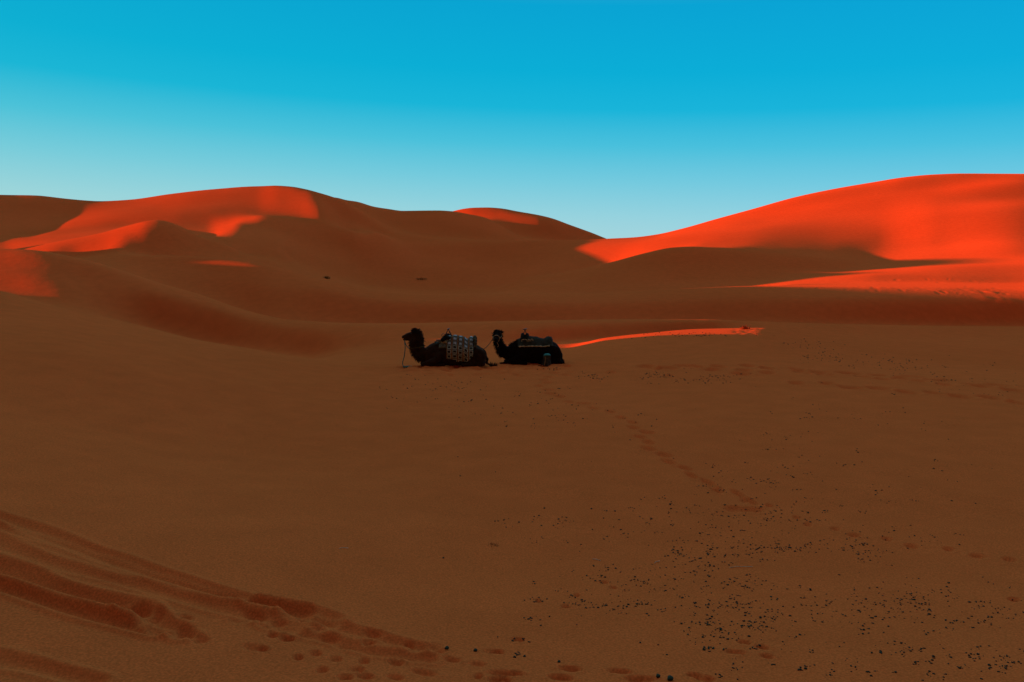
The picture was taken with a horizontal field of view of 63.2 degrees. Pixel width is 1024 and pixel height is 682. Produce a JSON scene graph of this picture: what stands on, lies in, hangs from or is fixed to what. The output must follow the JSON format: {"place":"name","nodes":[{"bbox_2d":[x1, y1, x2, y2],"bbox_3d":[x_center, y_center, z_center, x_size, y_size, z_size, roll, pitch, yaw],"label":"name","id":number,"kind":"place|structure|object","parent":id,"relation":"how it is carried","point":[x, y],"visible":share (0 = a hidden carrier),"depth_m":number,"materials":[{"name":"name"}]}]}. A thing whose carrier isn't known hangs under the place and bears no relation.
{"place":"outdoors","nodes":[
{"label":"outdoors","id":0,"kind":"place"},
{"bbox_2d":[0,173,1023,681],"bbox_3d":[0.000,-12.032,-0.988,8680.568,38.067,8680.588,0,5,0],"label":"dunes","id":1,"kind":"structure","parent":0,"point":[216,455],"depth_m":15.90,"materials":[{"name":"orange sand"}]},
{"bbox_2d":[402,328,497,366],"bbox_3d":[-2.302,0.263,31.125,3.634,1.542,0.910,0,5,0],"label":"camel","id":2,"kind":"object","parent":1,"relation":"on","point":[431,355],"visible":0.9,"depth_m":30.90,"materials":[{"name":"black"}]},
{"bbox_2d":[402,340,408,367],"bbox_3d":[-3.902,0.476,30.944,0.400,1.041,0.244,2,5,19],"label":"lead rope","id":3,"kind":"object","parent":2,"relation":"hanging from","point":[404,355],"visible":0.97,"depth_m":31.01,"materials":[{"name":"brown fabric"}]},
{"bbox_2d":[436,340,446,347],"bbox_3d":[-2.610,0.112,30.884,0.418,0.320,0.225,0,5,0],"label":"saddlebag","id":4,"kind":"object","parent":2,"relation":"on","point":[442,344],"visible":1,"depth_m":30.85,"materials":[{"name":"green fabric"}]},
{"bbox_2d":[434,328,476,347],"bbox_3d":[-2.094,-0.064,31.079,1.606,0.839,0.839,0,5,0],"label":"saddle","id":5,"kind":"object","parent":2,"relation":"on","point":[446,336],"visible":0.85,"depth_m":30.89,"materials":[{"name":"fabric"}]},
{"bbox_2d":[446,335,473,361],"bbox_3d":[-1.933,0.254,31.082,0.999,0.996,0.883,0,5,0],"label":"blanket","id":6,"kind":"object","parent":2,"relation":"on","point":[459,348],"visible":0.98,"depth_m":30.77,"materials":[{"name":"fabric"}]},
{"bbox_2d":[492,329,564,364],"bbox_3d":[0.614,0.266,32.008,2.846,1.462,0.942,0,5,-3],"label":"camel","id":7,"kind":"object","parent":1,"relation":"on","point":[512,353],"visible":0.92,"depth_m":31.72,"materials":[{"name":"black"}]},
{"bbox_2d":[517,328,552,346],"bbox_3d":[0.890,-0.130,31.975,1.362,0.716,0.809,0,5,0],"label":"saddle","id":8,"kind":"object","parent":7,"relation":"on","point":[525,340],"visible":1,"depth_m":31.76,"materials":[{"name":"grey fabric"}]},
{"bbox_2d":[538,353,550,365],"bbox_3d":[1.264,0.708,31.523,0.345,0.472,0.500,4,6,37],"label":"bag","id":9,"kind":"object","parent":1,"relation":"on","point":[546,360],"visible":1,"depth_m":31.46,"materials":[{"name":"fabric"}]},
{"bbox_2d":[667,675,672,680],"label":"dropping","id":10,"kind":"object","parent":1,"relation":"on","point":[669,677],"visible":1,"depth_m":5.93,"materials":[{"name":"black"}]},
{"bbox_2d":[386,332,1023,680],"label":"droppings","id":11,"kind":"object","parent":1,"relation":"on","point":[750,625],"visible":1,"depth_m":9.51,"materials":[{"name":"black"}]},
{"bbox_2d":[0,0,1023,238],"label":"sky","id":12,"kind":"structure","parent":0,"point":[608,119],"materials":[{"name":"blue"}]}
]}

